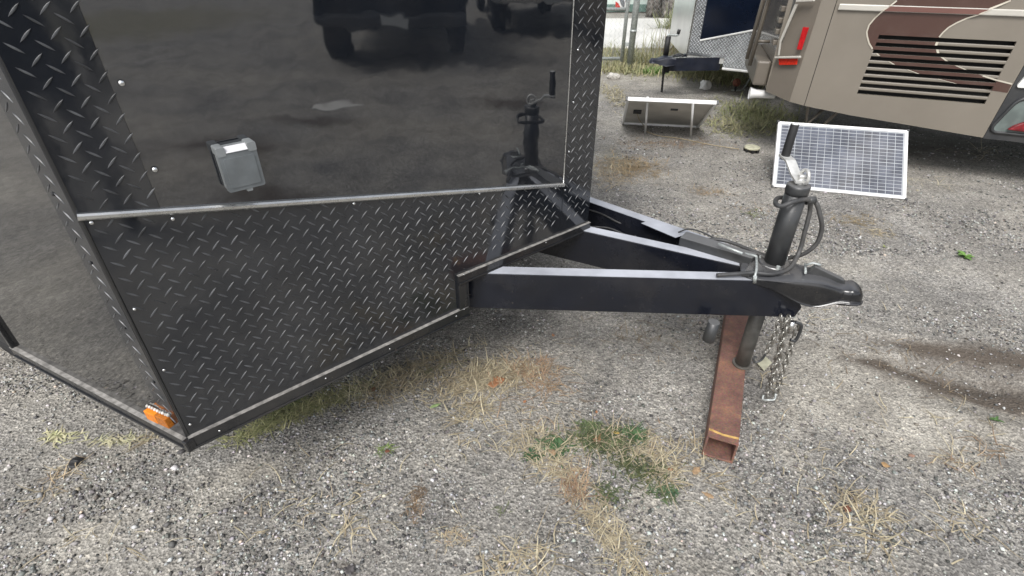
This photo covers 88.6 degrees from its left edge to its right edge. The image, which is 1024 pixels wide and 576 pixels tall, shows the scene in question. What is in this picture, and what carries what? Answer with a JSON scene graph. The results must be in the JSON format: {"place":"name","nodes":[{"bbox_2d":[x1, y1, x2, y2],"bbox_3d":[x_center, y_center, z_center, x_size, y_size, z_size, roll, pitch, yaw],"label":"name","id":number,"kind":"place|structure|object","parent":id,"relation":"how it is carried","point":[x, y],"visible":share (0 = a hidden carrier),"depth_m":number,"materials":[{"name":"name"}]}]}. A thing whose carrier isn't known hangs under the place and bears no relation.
{"place":"outdoors","nodes":[
{"label":"outdoors","id":0,"kind":"place"},
{"bbox_2d":[0,12,1023,575],"bbox_3d":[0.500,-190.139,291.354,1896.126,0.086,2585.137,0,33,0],"label":"ground","id":1,"kind":"structure","parent":0,"point":[976,280],"depth_m":1.90,"materials":[{"name":"grey gravel"}]},
{"bbox_2d":[67,457,83,467],"bbox_3d":[-1.457,0.581,1.750,0.044,0.019,0.047,0,33,0],"label":"stone","id":2,"kind":"object","parent":1,"relation":"on","point":[72,461],"visible":0.98,"depth_m":1.75,"materials":[{"name":"black stone"}]},
{"bbox_2d":[344,565,354,574],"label":"stone","id":3,"kind":"object","parent":1,"relation":"on","point":[349,569],"visible":1,"depth_m":1.44,"materials":[{"name":"grey stone"}]},
{"bbox_2d":[0,0,862,452],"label":"enclosed trailer","id":4,"kind":"object","parent":1,"relation":"on","point":[218,218],"visible":1,"depth_m":1.28,"materials":[{"name":"black metal"}]},
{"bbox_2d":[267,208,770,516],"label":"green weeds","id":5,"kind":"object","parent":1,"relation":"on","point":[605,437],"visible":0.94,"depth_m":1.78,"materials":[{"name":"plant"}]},
{"bbox_2d":[14,284,1023,575],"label":"dry straw","id":6,"kind":"object","parent":1,"relation":"on","point":[490,372],"visible":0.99,"depth_m":1.80,"materials":[{"name":"beige plant"}]},
{"bbox_2d":[487,381,497,387],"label":"fallen leaf","id":7,"kind":"object","parent":6,"relation":"on","point":[495,383],"visible":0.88,"depth_m":2.05,"materials":[{"name":"brown plant"}]},
{"bbox_2d":[493,376,504,383],"bbox_3d":[-0.051,0.365,2.062,0.050,0.013,0.052,0,33,0],"label":"fallen leaf","id":8,"kind":"object","parent":6,"relation":"on","point":[496,379],"visible":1,"depth_m":2.07,"materials":[{"name":"brown plant"}]},
{"bbox_2d":[526,448,538,458],"bbox_3d":[0.068,0.559,1.765,0.045,0.011,0.042,0,33,0],"label":"weed plant","id":9,"kind":"object","parent":1,"relation":"on","point":[528,454],"visible":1,"depth_m":1.76,"materials":[{"name":"green plant"}]},
{"bbox_2d":[553,438,567,449],"bbox_3d":[0.171,0.537,1.791,0.050,0.011,0.046,21,39,29],"label":"weed plant","id":10,"kind":"object","parent":1,"relation":"on","point":[561,442],"visible":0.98,"depth_m":1.79,"materials":[{"name":"green plant"}]},
{"bbox_2d":[607,72,619,79],"bbox_3d":[1.280,-2.691,6.670,0.157,0.089,0.143,-20,38,-27],"label":"stone","id":11,"kind":"object","parent":1,"relation":"on","point":[612,76],"visible":0.97,"depth_m":6.63,"materials":[{"name":"white stone"}]},
{"bbox_2d":[606,0,647,11],"bbox_3d":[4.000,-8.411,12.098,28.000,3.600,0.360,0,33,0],"label":"building","id":12,"kind":"structure","parent":1,"relation":"on","point":[643,5],"depth_m":12.88,"materials":[{"name":"white ceramic"}]},
{"bbox_2d":[616,0,629,6],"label":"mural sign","id":13,"kind":"object","parent":12,"relation":"attached to","point":[619,4],"visible":0.51,"depth_m":12.84,"materials":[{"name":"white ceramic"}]},
{"bbox_2d":[631,430,641,438],"bbox_3d":[0.435,0.515,1.840,0.045,0.012,0.045,0,33,0],"label":"weed plant","id":14,"kind":"object","parent":1,"relation":"on","point":[636,433],"visible":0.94,"depth_m":1.84,"materials":[{"name":"green plant"}]},
{"bbox_2d":[627,0,675,67],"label":"chain link fence","id":15,"kind":"object","parent":1,"relation":"on","point":[633,28],"visible":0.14,"depth_m":6.99,"materials":[{"name":"metal"}]},
{"bbox_2d":[602,0,629,61],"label":"chain link gate","id":16,"kind":"structure","parent":15,"relation":"attached to","point":[624,43],"depth_m":6.98,"materials":[{"name":"metal"}]},
{"bbox_2d":[643,0,661,17],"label":"palm tree","id":17,"kind":"object","parent":1,"relation":"on","point":[654,6],"visible":0.78,"depth_m":12.06,"materials":[{"name":"plant"}]},
{"bbox_2d":[659,0,674,17],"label":"palm tree","id":18,"kind":"object","parent":1,"relation":"on","point":[665,3],"visible":0.52,"depth_m":11.94,"materials":[{"name":"plant"}]},
{"bbox_2d":[668,487,679,496],"bbox_3d":[0.510,0.644,1.657,0.037,0.009,0.037,9,34,13],"label":"weed plant","id":19,"kind":"object","parent":1,"relation":"on","point":[674,493],"visible":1,"depth_m":1.66,"materials":[{"name":"green plant"}]},
{"bbox_2d":[621,96,738,149],"bbox_3d":[1.469,-1.512,4.587,0.978,0.421,0.723,6,34,9],"label":"solar panel","id":20,"kind":"object","parent":1,"relation":"on","point":[666,112],"visible":0.98,"depth_m":4.55,"materials":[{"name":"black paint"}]},
{"bbox_2d":[601,1,764,88],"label":"grass","id":21,"kind":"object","parent":1,"relation":"on","point":[654,69],"visible":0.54,"depth_m":7.05,"materials":[{"name":"plant"}]},
{"bbox_2d":[692,466,700,473],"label":"fallen leaf","id":22,"kind":"object","parent":1,"relation":"on","point":[696,470],"visible":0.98,"depth_m":1.72,"materials":[{"name":"brown plant"}]},
{"bbox_2d":[699,80,711,89],"bbox_3d":[2.281,-2.390,6.198,0.129,0.132,0.130,-13,35,-19],"label":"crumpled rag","id":23,"kind":"object","parent":1,"relation":"on","point":[705,85],"visible":0.96,"depth_m":6.16,"materials":[{"name":"grey fabric"}]},
{"bbox_2d":[701,491,713,497],"bbox_3d":[0.612,0.648,1.642,0.040,0.005,0.016,17,37,24],"label":"fallen leaf","id":24,"kind":"object","parent":1,"relation":"on","point":[709,495],"visible":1,"depth_m":1.64,"materials":[{"name":"brown plant"}]},
{"bbox_2d":[649,0,795,91],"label":"enclosed trailer","id":25,"kind":"object","parent":1,"relation":"on","point":[707,35],"visible":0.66,"depth_m":5.56,"materials":[{"name":"silver metal"}]},
{"bbox_2d":[702,315,748,463],"bbox_3d":[0.882,0.288,2.111,0.098,0.093,0.980,13,36,19],"label":"steel tube","id":26,"kind":"object","parent":1,"relation":"on","point":[722,435],"visible":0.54,"depth_m":1.87,"materials":[{"name":"brown metal"}]},
{"bbox_2d":[731,77,749,90],"bbox_3d":[2.680,-2.416,6.084,0.293,0.244,0.089,-18,37,-25],"label":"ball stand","id":27,"kind":"object","parent":1,"relation":"on","point":[736,82],"visible":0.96,"depth_m":6.04,"materials":[{"name":"metal"}]},
{"bbox_2d":[743,144,759,153],"bbox_3d":[1.991,-1.155,4.356,0.124,0.044,0.124,0,33,0],"label":"utility cap","id":28,"kind":"object","parent":1,"relation":"on","point":[752,148],"visible":1,"depth_m":4.33,"materials":[{"name":"beige plastic"}]},
{"bbox_2d":[757,357,771,370],"bbox_3d":[1.030,0.308,2.144,0.088,0.003,0.040,-28,43,-36],"label":"card tag","id":29,"kind":"object","parent":1,"relation":"on","point":[764,363],"visible":0.93,"depth_m":2.14,"materials":[{"name":"beige paper"}]},
{"bbox_2d":[771,120,909,200],"bbox_3d":[2.309,-0.925,3.723,0.853,0.386,0.498,9,34,13],"label":"solar panel","id":30,"kind":"object","parent":1,"relation":"on","point":[858,161],"visible":0.93,"depth_m":3.67,"materials":[{"name":"black paint"}]},
{"bbox_2d":[745,0,1023,142],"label":"motorhome","id":31,"kind":"object","parent":1,"relation":"on","point":[954,66],"visible":1,"depth_m":3.58,"materials":[{"name":"beige paint"}]},
{"bbox_2d":[958,250,973,259],"bbox_3d":[2.490,-0.181,2.889,0.099,0.026,0.085,-23,40,-31],"label":"weed plant","id":32,"kind":"object","parent":1,"relation":"on","point":[962,253],"visible":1,"depth_m":2.89,"materials":[{"name":"green plant"}]},
{"bbox_2d":[990,416,1004,422],"bbox_3d":[1.729,0.469,1.879,0.045,0.011,0.033,13,36,19],"label":"weed plant","id":33,"kind":"object","parent":1,"relation":"on","point":[995,418],"visible":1,"depth_m":1.88,"materials":[{"name":"green plant"}]},
{"bbox_2d":[603,18,671,47],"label":"road","id":34,"kind":"structure","parent":0,"point":[616,29],"depth_m":10.14,"materials":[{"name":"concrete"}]},
{"bbox_2d":[592,82,1023,239],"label":"background dry grass","id":35,"kind":"structure","parent":0,"point":[761,121],"depth_m":4.85,"materials":[{"name":"plant"}]}
]}

